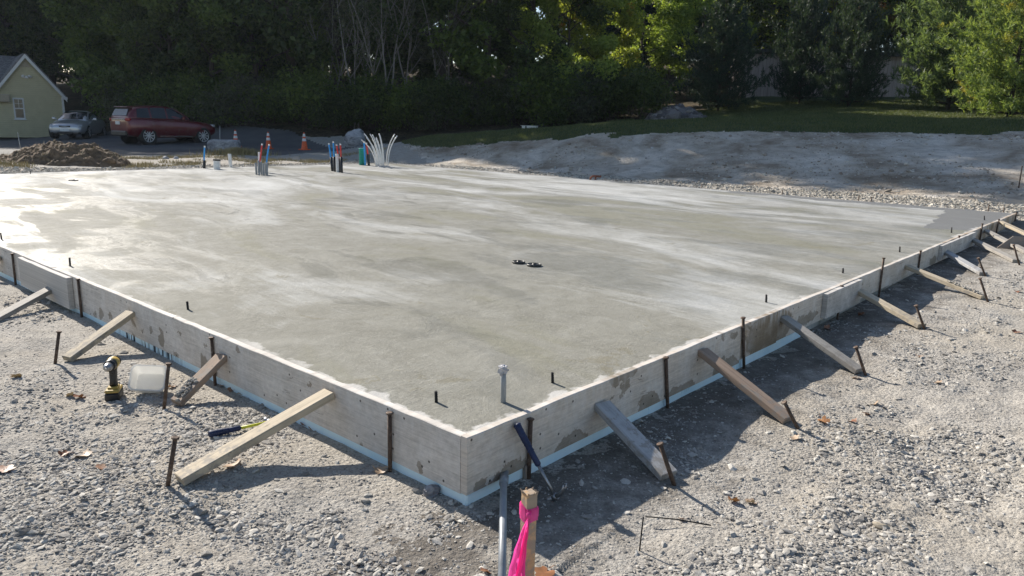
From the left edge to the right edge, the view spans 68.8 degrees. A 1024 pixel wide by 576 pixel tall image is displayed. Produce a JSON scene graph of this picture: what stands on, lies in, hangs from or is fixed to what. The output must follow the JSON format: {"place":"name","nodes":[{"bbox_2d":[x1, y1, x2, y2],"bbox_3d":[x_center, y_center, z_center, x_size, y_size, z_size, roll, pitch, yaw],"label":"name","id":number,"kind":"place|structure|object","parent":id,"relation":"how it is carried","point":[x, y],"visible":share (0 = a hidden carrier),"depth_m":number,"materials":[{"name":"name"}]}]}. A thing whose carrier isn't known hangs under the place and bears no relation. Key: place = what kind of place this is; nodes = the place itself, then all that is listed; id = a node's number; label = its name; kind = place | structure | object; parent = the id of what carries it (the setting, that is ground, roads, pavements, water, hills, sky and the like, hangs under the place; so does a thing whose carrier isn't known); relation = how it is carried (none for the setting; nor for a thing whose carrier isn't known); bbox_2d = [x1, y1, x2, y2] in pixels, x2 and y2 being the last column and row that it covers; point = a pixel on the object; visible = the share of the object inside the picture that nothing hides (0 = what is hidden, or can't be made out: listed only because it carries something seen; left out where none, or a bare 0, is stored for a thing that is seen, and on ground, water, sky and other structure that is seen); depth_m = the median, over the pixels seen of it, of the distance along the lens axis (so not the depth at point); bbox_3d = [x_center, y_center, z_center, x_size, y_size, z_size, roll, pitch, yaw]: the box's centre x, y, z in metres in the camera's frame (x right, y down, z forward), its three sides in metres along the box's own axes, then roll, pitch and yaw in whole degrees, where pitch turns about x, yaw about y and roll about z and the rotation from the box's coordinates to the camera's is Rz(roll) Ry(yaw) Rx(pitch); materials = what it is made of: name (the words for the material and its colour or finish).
{"place":"outdoors","nodes":[
{"label":"outdoors","id":0,"kind":"place"},
{"bbox_2d":[0,124,356,155],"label":"driveway","id":1,"kind":"structure","parent":0,"point":[285,142],"depth_m":33.74,"materials":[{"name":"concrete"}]},
{"bbox_2d":[0,53,67,137],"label":"house","id":2,"kind":"structure","parent":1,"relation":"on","point":[34,105],"depth_m":41.85,"materials":[{"name":"yellow"}]},
{"bbox_2d":[12,98,26,119],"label":"window","id":3,"kind":"structure","parent":2,"relation":"in","point":[18,103],"depth_m":41.62,"materials":[{"name":"white glass"}]},
{"bbox_2d":[49,111,105,138],"bbox_3d":[-21.886,-8.242,37.702,2.050,1.382,4.024,-1,13,-13],"label":"parked car","id":4,"kind":"object","parent":1,"relation":"on","point":[84,124],"visible":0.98,"depth_m":36.79,"materials":[{"name":"silver metal"}]},
{"bbox_2d":[115,65,183,107],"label":"shrub","id":5,"kind":"object","parent":1,"relation":"on","point":[131,97],"visible":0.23,"depth_m":38.39,"materials":[{"name":"green plant"}]},
{"bbox_2d":[123,70,193,116],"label":"shrub","id":6,"kind":"object","parent":1,"relation":"on","point":[151,95],"visible":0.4,"depth_m":38.07,"materials":[{"name":"green plant"}]},
{"bbox_2d":[109,105,214,144],"bbox_3d":[-15.405,-7.204,33.131,2.180,1.700,4.131,10,15,36],"label":"parked car","id":7,"kind":"object","parent":1,"relation":"on","point":[146,124],"visible":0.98,"depth_m":31.99,"materials":[{"name":"red paint"}]},
{"bbox_2d":[207,139,240,151],"bbox_3d":[-11.135,-5.468,28.957,1.224,0.577,0.663,0,12,-6],"label":"boulder","id":8,"kind":"object","parent":1,"relation":"on","point":[212,144],"visible":0.61,"depth_m":28.64,"materials":[{"name":"stone"}]},
{"bbox_2d":[189,147,289,155],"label":"dry grass","id":9,"kind":"structure","parent":1,"relation":"on","point":[236,150],"depth_m":25.97,"materials":[{"name":"plant"}]},
{"bbox_2d":[0,147,388,167],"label":"dry grass","id":10,"kind":"structure","parent":0,"point":[23,164],"depth_m":23.41,"materials":[{"name":"plant"}]},
{"bbox_2d":[56,62,947,147],"bbox_3d":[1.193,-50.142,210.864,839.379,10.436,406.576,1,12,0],"label":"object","id":11,"kind":"structure","parent":0,"point":[72,102],"depth_m":37.88,"materials":[{"name":"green plant"}]},
{"bbox_2d":[0,0,87,82],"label":"leafy tree","id":12,"kind":"object","parent":11,"relation":"on","point":[5,48],"visible":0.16,"depth_m":55.25,"materials":[{"name":"green plant"}]},
{"bbox_2d":[0,0,133,97],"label":"leafy tree","id":13,"kind":"object","parent":11,"relation":"on","point":[20,44],"visible":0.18,"depth_m":54.85,"materials":[{"name":"green plant"}]},
{"bbox_2d":[6,0,128,106],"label":"leafy tree","id":14,"kind":"object","parent":11,"relation":"on","point":[38,27],"visible":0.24,"depth_m":52.30,"materials":[{"name":"green plant"}]},
{"bbox_2d":[37,0,175,87],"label":"leafy tree","id":15,"kind":"object","parent":11,"relation":"on","point":[71,11],"visible":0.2,"depth_m":43.71,"materials":[{"name":"green plant"}]},
{"bbox_2d":[91,83,144,122],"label":"shrub","id":16,"kind":"object","parent":11,"relation":"on","point":[111,96],"visible":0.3,"depth_m":39.17,"materials":[{"name":"green plant"}]},
{"bbox_2d":[57,0,251,97],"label":"leafy tree","id":17,"kind":"object","parent":11,"relation":"on","point":[85,63],"visible":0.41,"depth_m":41.50,"materials":[{"name":"green plant"}]},
{"bbox_2d":[93,0,265,86],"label":"leafy tree","id":18,"kind":"object","parent":11,"relation":"on","point":[142,34],"visible":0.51,"depth_m":38.95,"materials":[{"name":"green plant"}]},
{"bbox_2d":[169,61,232,121],"bbox_3d":[-16.484,-10.111,39.037,4.351,3.452,4.147,5,13,15],"label":"shrub","id":19,"kind":"object","parent":11,"relation":"on","point":[186,87],"visible":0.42,"depth_m":38.30,"materials":[{"name":"green plant"}]},
{"bbox_2d":[148,0,304,83],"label":"leafy tree","id":20,"kind":"object","parent":11,"relation":"on","point":[198,67],"visible":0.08,"depth_m":42.26,"materials":[{"name":"green plant"}]},
{"bbox_2d":[137,0,316,84],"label":"leafy tree","id":21,"kind":"object","parent":11,"relation":"on","point":[161,60],"visible":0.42,"depth_m":38.55,"materials":[{"name":"green plant"}]},
{"bbox_2d":[138,0,349,106],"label":"leafy tree","id":22,"kind":"object","parent":11,"relation":"on","point":[219,16],"visible":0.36,"depth_m":37.70,"materials":[{"name":"green plant"}]},
{"bbox_2d":[225,0,336,82],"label":"leafy tree","id":23,"kind":"object","parent":11,"relation":"on","point":[285,35],"visible":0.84,"depth_m":37.07,"materials":[{"name":"green plant"}]},
{"bbox_2d":[261,87,308,123],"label":"shrub","id":24,"kind":"object","parent":11,"relation":"on","point":[280,117],"visible":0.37,"depth_m":37.45,"materials":[{"name":"green plant"}]},
{"bbox_2d":[269,79,319,124],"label":"shrub","id":25,"kind":"object","parent":11,"relation":"on","point":[285,103],"visible":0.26,"depth_m":37.19,"materials":[{"name":"green plant"}]},
{"bbox_2d":[270,55,355,128],"bbox_3d":[-9.927,-9.687,37.151,4.404,3.667,4.622,2,12,2],"label":"shrub","id":26,"kind":"object","parent":11,"relation":"on","point":[308,82],"visible":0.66,"depth_m":36.52,"materials":[{"name":"green plant"}]},
{"bbox_2d":[286,0,366,121],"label":"bare sapling","id":27,"kind":"object","parent":11,"relation":"on","point":[328,34],"visible":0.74,"depth_m":38.02,"materials":[{"name":"brown plant"}]},
{"bbox_2d":[239,0,432,88],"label":"leafy tree","id":28,"kind":"object","parent":11,"relation":"on","point":[339,47],"visible":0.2,"depth_m":40.36,"materials":[{"name":"green plant"}]},
{"bbox_2d":[305,0,378,87],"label":"leafy tree","id":29,"kind":"object","parent":11,"relation":"on","point":[342,52],"visible":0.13,"depth_m":46.11,"materials":[{"name":"green plant"}]},
{"bbox_2d":[326,0,378,78],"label":"bare sapling","id":30,"kind":"object","parent":11,"relation":"on","point":[367,59],"visible":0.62,"depth_m":38.00,"materials":[{"name":"brown plant"}]},
{"bbox_2d":[318,0,402,127],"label":"bare sapling","id":31,"kind":"object","parent":11,"relation":"on","point":[355,46],"visible":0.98,"depth_m":36.46,"materials":[{"name":"brown plant"}]},
{"bbox_2d":[321,61,409,130],"bbox_3d":[-7.155,-9.531,37.353,4.330,3.436,4.127,2,12,3],"label":"shrub","id":32,"kind":"object","parent":11,"relation":"on","point":[365,85],"visible":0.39,"depth_m":36.65,"materials":[{"name":"green plant"}]},
{"bbox_2d":[340,70,401,130],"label":"shrub","id":33,"kind":"object","parent":11,"relation":"on","point":[373,104],"visible":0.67,"depth_m":36.40,"materials":[{"name":"green plant"}]},
{"bbox_2d":[318,0,446,82],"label":"leafy tree","id":34,"kind":"object","parent":11,"relation":"on","point":[426,54],"visible":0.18,"depth_m":38.77,"materials":[{"name":"green plant"}]},
{"bbox_2d":[336,0,430,129],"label":"bare sapling","id":35,"kind":"object","parent":11,"relation":"on","point":[379,40],"visible":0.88,"depth_m":36.57,"materials":[{"name":"brown plant"}]},
{"bbox_2d":[342,0,452,85],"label":"leafy tree","id":36,"kind":"object","parent":11,"relation":"on","point":[430,69],"visible":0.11,"depth_m":45.16,"materials":[{"name":"green plant"}]},
{"bbox_2d":[373,68,434,131],"bbox_3d":[-5.128,-9.193,36.800,3.752,3.124,3.938,6,13,21],"label":"shrub","id":37,"kind":"object","parent":11,"relation":"on","point":[396,108],"visible":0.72,"depth_m":36.27,"materials":[{"name":"green plant"}]},
{"bbox_2d":[382,0,453,87],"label":"bare sapling","id":38,"kind":"object","parent":11,"relation":"on","point":[411,44],"visible":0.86,"depth_m":37.49,"materials":[{"name":"brown plant"}]},
{"bbox_2d":[363,0,520,82],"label":"leafy tree","id":39,"kind":"object","parent":11,"relation":"on","point":[441,6],"visible":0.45,"depth_m":37.95,"materials":[{"name":"green plant"}]},
{"bbox_2d":[397,0,499,124],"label":"bare sapling","id":40,"kind":"object","parent":11,"relation":"on","point":[455,23],"visible":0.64,"depth_m":37.77,"materials":[{"name":"brown plant"}]},
{"bbox_2d":[415,0,492,86],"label":"leafy tree","id":41,"kind":"object","parent":11,"relation":"on","point":[474,79],"visible":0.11,"depth_m":44.88,"materials":[{"name":"green plant"}]},
{"bbox_2d":[419,0,521,88],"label":"leafy tree","id":42,"kind":"object","parent":11,"relation":"on","point":[485,63],"visible":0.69,"depth_m":36.05,"materials":[{"name":"green plant"}]},
{"bbox_2d":[478,0,615,118],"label":"leafy tree","id":43,"kind":"object","parent":11,"relation":"on","point":[503,22],"visible":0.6,"depth_m":36.74,"materials":[{"name":"green plant"}]},
{"bbox_2d":[509,54,597,123],"bbox_3d":[2.065,-9.743,36.426,4.648,3.688,4.430,7,14,24],"label":"shrub","id":44,"kind":"object","parent":11,"relation":"on","point":[547,77],"visible":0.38,"depth_m":35.39,"materials":[{"name":"green plant"}]},
{"bbox_2d":[503,0,634,111],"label":"leafy tree","id":45,"kind":"object","parent":11,"relation":"on","point":[545,37],"visible":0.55,"depth_m":37.23,"materials":[{"name":"green plant"}]},
{"bbox_2d":[553,54,621,122],"bbox_3d":[3.715,-9.746,36.786,4.050,3.372,4.249,-2,13,-15],"label":"shrub","id":46,"kind":"object","parent":11,"relation":"on","point":[590,87],"visible":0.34,"depth_m":35.76,"materials":[{"name":"green plant"}]},
{"bbox_2d":[558,0,650,72],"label":"leafy tree","id":47,"kind":"object","parent":11,"relation":"on","point":[627,20],"visible":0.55,"depth_m":39.17,"materials":[{"name":"green plant"}]},
{"bbox_2d":[586,54,651,119],"bbox_3d":[4.936,-9.740,36.400,3.914,3.259,4.107,2,12,5],"label":"shrub","id":48,"kind":"object","parent":11,"relation":"on","point":[609,83],"visible":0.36,"depth_m":35.60,"materials":[{"name":"green plant"}]},
{"bbox_2d":[560,0,682,72],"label":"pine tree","id":49,"kind":"object","parent":11,"relation":"on","point":[649,9],"visible":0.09,"depth_m":61.25,"materials":[{"name":"green plant"}]},
{"bbox_2d":[604,0,695,73],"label":"leafy tree","id":50,"kind":"object","parent":11,"relation":"on","point":[667,10],"visible":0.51,"depth_m":42.17,"materials":[{"name":"green plant"}]},
{"bbox_2d":[639,0,709,97],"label":"leafy tree","id":51,"kind":"object","parent":11,"relation":"on","point":[676,69],"visible":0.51,"depth_m":43.88,"materials":[{"name":"green plant"}]},
{"bbox_2d":[675,0,756,89],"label":"leafy tree","id":52,"kind":"object","parent":11,"relation":"on","point":[700,3],"visible":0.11,"depth_m":44.56,"materials":[{"name":"green plant"}]},
{"bbox_2d":[677,0,840,55],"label":"leafy tree","id":53,"kind":"object","parent":11,"relation":"on","point":[759,8],"visible":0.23,"depth_m":49.59,"materials":[{"name":"green plant"}]},
{"bbox_2d":[712,0,858,48],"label":"leafy tree","id":54,"kind":"object","parent":11,"relation":"on","point":[777,3],"visible":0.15,"depth_m":51.55,"materials":[{"name":"green plant"}]},
{"bbox_2d":[731,48,921,97],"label":"shed","id":55,"kind":"structure","parent":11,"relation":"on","point":[767,90],"depth_m":43.32,"materials":[{"name":"grey"}]},
{"bbox_2d":[749,0,904,48],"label":"leafy tree","id":56,"kind":"object","parent":11,"relation":"on","point":[891,6],"visible":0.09,"depth_m":52.56,"materials":[{"name":"green plant"}]},
{"bbox_2d":[0,123,1023,575],"bbox_3d":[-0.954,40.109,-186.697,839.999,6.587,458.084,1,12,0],"label":"ground","id":57,"kind":"structure","parent":0,"point":[906,293],"depth_m":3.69,"materials":[{"name":"gravel"}]},
{"bbox_2d":[0,287,51,321],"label":"timber brace","id":58,"kind":"object","parent":57,"relation":"on","point":[17,307],"visible":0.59,"depth_m":6.14,"materials":[{"name":"wood"}]},
{"bbox_2d":[0,140,129,166],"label":"soil heap","id":59,"kind":"object","parent":57,"relation":"on","point":[54,153],"visible":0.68,"depth_m":19.83,"materials":[{"name":"brown soil"}]},
{"bbox_2d":[62,310,134,361],"bbox_3d":[-2.858,0.326,5.192,0.089,0.038,0.552,7,35,24],"label":"timber brace","id":60,"kind":"object","parent":57,"relation":"on","point":[96,337],"visible":1,"depth_m":5.16,"materials":[{"name":"wood"}]},
{"bbox_2d":[103,355,123,401],"bbox_3d":[-2.352,0.533,4.402,0.080,0.250,0.245,-2,13,-16],"label":"cordless drill","id":61,"kind":"object","parent":57,"relation":"on","point":[114,390],"visible":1,"depth_m":4.39,"materials":[{"name":"yellow plastic"}]},
{"bbox_2d":[128,364,165,392],"bbox_3d":[-2.179,0.557,4.492,0.200,0.160,0.110,4,-27,-15],"label":"plastic tub","id":62,"kind":"object","parent":57,"relation":"on","point":[146,378],"visible":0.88,"depth_m":4.52,"materials":[{"name":"plastic"}]},
{"bbox_2d":[165,436,179,486],"bbox_3d":[-1.504,0.818,3.292,0.105,0.355,0.037,1,12,0],"label":"steel stake","id":63,"kind":"object","parent":57,"relation":"on","point":[171,459],"visible":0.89,"depth_m":3.27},
{"bbox_2d":[171,353,226,405],"bbox_3d":[-1.847,0.531,4.414,0.090,0.055,0.389,9,46,31],"label":"timber brace","id":64,"kind":"object","parent":57,"relation":"on","point":[199,379],"visible":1,"depth_m":4.39,"materials":[{"name":"wood"}]},
{"bbox_2d":[208,417,268,437],"bbox_3d":[-1.403,0.735,3.905,0.137,0.037,0.351,13,12,42],"label":"claw hammer","id":65,"kind":"object","parent":57,"relation":"on","point":[219,432],"visible":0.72,"depth_m":3.86,"materials":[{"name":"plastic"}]},
{"bbox_2d":[174,389,334,485],"bbox_3d":[-1.202,0.693,3.560,0.089,0.039,0.801,13,33,43],"label":"timber brace","id":66,"kind":"object","parent":57,"relation":"on","point":[205,464],"visible":1,"depth_m":3.51,"materials":[{"name":"wood"}]},
{"bbox_2d":[344,129,365,147],"bbox_3d":[-6.524,-6.129,30.899,0.794,0.907,0.794,2,12,4],"label":"boulder","id":67,"kind":"object","parent":57,"relation":"on","point":[353,138],"visible":0.76,"depth_m":30.62,"materials":[{"name":"stone"}]},
{"bbox_2d":[386,411,392,471],"bbox_3d":[-0.574,0.781,3.521,0.034,0.418,0.034,-4,13,-22],"label":"steel stake","id":68,"kind":"object","parent":57,"relation":"on","point":[389,423],"visible":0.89,"depth_m":3.50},
{"bbox_2d":[498,470,508,575],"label":"conduit","id":69,"kind":"object","parent":57,"relation":"in","point":[502,547],"visible":0.95,"depth_m":2.98,"materials":[{"name":"plastic"}]},
{"bbox_2d":[0,163,1010,432],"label":"concrete slab","id":70,"kind":"structure","parent":57,"relation":"on","point":[410,287],"depth_m":7.39,"materials":[{"name":"concrete"}]},
{"bbox_2d":[0,245,55,280],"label":"form board","id":71,"kind":"object","parent":70,"relation":"attached to","point":[6,268],"visible":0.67,"depth_m":7.25,"materials":[{"name":"brown wood"}]},
{"bbox_2d":[18,257,74,308],"bbox_3d":[-4.102,-0.057,6.562,1.271,0.266,0.041,12,16,40],"label":"splice board","id":72,"kind":"object","parent":71,"relation":"attached to","point":[35,277],"visible":0.94,"depth_m":6.44,"materials":[{"name":"grey wood"}]},
{"bbox_2d":[52,267,466,493],"bbox_3d":[-2.084,0.355,4.859,5.033,0.272,0.044,12,16,40],"label":"form board","id":73,"kind":"object","parent":70,"relation":"attached to","point":[428,447],"visible":0.89,"depth_m":4.03,"materials":[{"name":"brown wood"}]},
{"bbox_2d":[75,308,470,505],"bbox_3d":[-1.911,0.611,4.760,4.630,0.173,0.028,12,16,40],"label":"foam strip","id":74,"kind":"object","parent":70,"relation":"attached to","point":[450,493],"visible":0.26,"depth_m":4.00,"materials":[{"name":"plastic"}]},
{"bbox_2d":[461,325,741,495],"bbox_3d":[0.671,0.571,4.160,0.039,0.267,2.627,12,16,40],"label":"form board","id":75,"kind":"object","parent":70,"relation":"attached to","point":[491,453],"visible":0.93,"depth_m":3.78,"materials":[{"name":"brown wood"}]},
{"bbox_2d":[462,407,647,505],"bbox_3d":[0.283,0.872,3.799,0.024,0.177,1.480,12,16,40],"label":"foam strip","id":76,"kind":"object","parent":75,"relation":"attached to","point":[518,474],"visible":0.28,"depth_m":3.68,"materials":[{"name":"plastic"}]},
{"bbox_2d":[681,364,736,396],"bbox_3d":[1.285,0.653,4.895,0.024,0.182,0.756,12,16,40],"label":"foam strip","id":77,"kind":"object","parent":70,"relation":"attached to","point":[700,384],"visible":0.18,"depth_m":4.79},
{"bbox_2d":[738,310,778,359],"bbox_3d":[1.754,0.329,5.345,0.038,0.245,0.617,12,16,40],"label":"form board","id":78,"kind":"object","parent":70,"relation":"attached to","point":[760,332],"visible":0.93,"depth_m":5.34,"materials":[{"name":"brown wood"}]},
{"bbox_2d":[736,332,800,368],"bbox_3d":[1.922,0.507,5.591,0.024,0.199,1.147,12,16,40],"label":"foam strip","id":79,"kind":"object","parent":70,"relation":"attached to","point":[778,344],"visible":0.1,"depth_m":5.54,"materials":[{"name":"plastic"}]},
{"bbox_2d":[775,286,838,340],"bbox_3d":[2.388,0.186,6.037,0.039,0.237,1.274,12,16,40],"label":"form board","id":80,"kind":"object","parent":70,"relation":"attached to","point":[805,311],"visible":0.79,"depth_m":5.91,"materials":[{"name":"brown wood"}]},
{"bbox_2d":[820,279,862,318],"bbox_3d":[2.880,0.086,6.514,0.041,0.211,0.881,12,16,40],"label":"splice board","id":81,"kind":"object","parent":80,"relation":"attached to","point":[837,300],"visible":1,"depth_m":6.42,"materials":[{"name":"grey wood"}]},
{"bbox_2d":[835,242,944,298],"bbox_3d":[4.066,-0.186,7.874,0.039,0.217,3.752,12,16,40],"label":"form board","id":82,"kind":"object","parent":70,"relation":"attached to","point":[894,271],"visible":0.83,"depth_m":7.76,"materials":[{"name":"wood"}]},
{"bbox_2d":[942,213,1015,242],"bbox_3d":[7.005,-0.835,11.090,0.039,0.187,5.051,12,16,40],"label":"form board","id":83,"kind":"object","parent":70,"relation":"attached to","point":[1009,219],"visible":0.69,"depth_m":11.33,"materials":[{"name":"brown wood"}]},
{"bbox_2d":[937,232,976,260],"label":"splice board","id":84,"kind":"object","parent":83,"relation":"attached to","point":[960,244],"visible":0.94,"depth_m":9.57,"materials":[{"name":"grey wood"}]},
{"bbox_2d":[508,487,538,575],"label":"survey stake","id":85,"kind":"object","parent":57,"relation":"on","point":[522,562],"visible":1,"depth_m":1.94,"materials":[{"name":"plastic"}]},
{"bbox_2d":[514,423,566,500],"bbox_3d":[0.121,0.766,3.329,0.137,0.377,0.037,-37,-14,36],"label":"claw hammer","id":86,"kind":"object","parent":57,"relation":"on","point":[526,442],"visible":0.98,"depth_m":3.33,"materials":[{"name":"metal"}]},
{"bbox_2d":[594,400,676,480],"bbox_3d":[0.605,0.749,3.722,0.105,0.038,0.530,-7,37,-34],"label":"timber brace","id":87,"kind":"object","parent":57,"relation":"on","point":[636,441],"visible":0.98,"depth_m":3.70,"materials":[{"name":"wood"}]},
{"bbox_2d":[698,348,790,423],"bbox_3d":[1.374,0.569,4.449,0.089,0.038,0.680,-8,36,-36],"label":"timber brace","id":88,"kind":"object","parent":57,"relation":"on","point":[761,398],"visible":0.94,"depth_m":4.41,"materials":[{"name":"wood"}]},
{"bbox_2d":[780,315,861,373],"bbox_3d":[2.211,0.397,5.371,0.089,0.038,0.680,-7,35,-33],"label":"timber brace","id":89,"kind":"object","parent":57,"relation":"on","point":[838,356],"visible":0.9,"depth_m":5.33,"materials":[{"name":"wood"}]},
{"bbox_2d":[858,288,925,327],"bbox_3d":[3.265,0.165,6.500,0.089,0.038,0.759,-3,24,-19],"label":"timber brace","id":90,"kind":"object","parent":57,"relation":"on","point":[892,309],"visible":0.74,"depth_m":6.44,"materials":[{"name":"wood"}]},
{"bbox_2d":[904,265,985,298],"bbox_3d":[4.417,-0.077,7.650,0.094,0.055,0.870,-5,24,-26],"label":"timber brace","id":91,"kind":"object","parent":57,"relation":"on","point":[954,285],"visible":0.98,"depth_m":7.59,"materials":[{"name":"wood"}]},
{"bbox_2d":[945,250,987,275],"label":"timber brace","id":92,"kind":"object","parent":57,"relation":"on","point":[965,263],"visible":0.76,"depth_m":8.69,"materials":[{"name":"wood"}]},
{"bbox_2d":[972,238,1019,262],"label":"timber brace","id":93,"kind":"object","parent":57,"relation":"on","point":[986,246],"visible":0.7,"depth_m":9.65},
{"bbox_2d":[0,158,1023,220],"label":"gravel","id":94,"kind":"structure","parent":0,"point":[977,204],"depth_m":16.70,"materials":[{"name":"gravel"}]},
{"bbox_2d":[402,94,1023,147],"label":"lawn","id":95,"kind":"structure","parent":0,"point":[766,99],"depth_m":24.51,"materials":[{"name":"plant"}]},
{"bbox_2d":[597,54,680,119],"bbox_3d":[5.953,-9.363,35.256,3.922,3.112,3.738,2,12,3],"label":"shrub","id":96,"kind":"object","parent":95,"relation":"on","point":[641,83],"visible":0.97,"depth_m":34.88,"materials":[{"name":"green plant"}]},
{"bbox_2d":[644,103,706,119],"bbox_3d":[7.808,-8.086,35.085,3.276,1.159,2.506,1,12,0],"label":"rock pile","id":97,"kind":"object","parent":95,"relation":"on","point":[676,111],"visible":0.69,"depth_m":34.38,"materials":[{"name":"stone"}]},
{"bbox_2d":[669,0,775,110],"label":"pine tree","id":98,"kind":"object","parent":95,"relation":"on","point":[710,78],"visible":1,"depth_m":37.30,"materials":[{"name":"green plant"}]},
{"bbox_2d":[760,0,842,103],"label":"pine tree","id":99,"kind":"object","parent":95,"relation":"on","point":[793,40],"visible":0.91,"depth_m":38.76,"materials":[{"name":"green plant"}]},
{"bbox_2d":[802,0,905,105],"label":"pine tree","id":100,"kind":"object","parent":95,"relation":"on","point":[860,20],"visible":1,"depth_m":36.33,"materials":[{"name":"green plant"}]},
{"bbox_2d":[882,0,1022,110],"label":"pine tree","id":101,"kind":"object","parent":95,"relation":"on","point":[937,61],"visible":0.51,"depth_m":33.06,"materials":[{"name":"green plant"}]},
{"bbox_2d":[937,0,1023,117],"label":"pine tree","id":102,"kind":"object","parent":95,"relation":"on","point":[992,80],"visible":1,"depth_m":27.08,"materials":[{"name":"green plant"}]},
{"bbox_2d":[404,131,1023,203],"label":"bank","id":103,"kind":"structure","parent":0,"point":[674,160],"depth_m":19.96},
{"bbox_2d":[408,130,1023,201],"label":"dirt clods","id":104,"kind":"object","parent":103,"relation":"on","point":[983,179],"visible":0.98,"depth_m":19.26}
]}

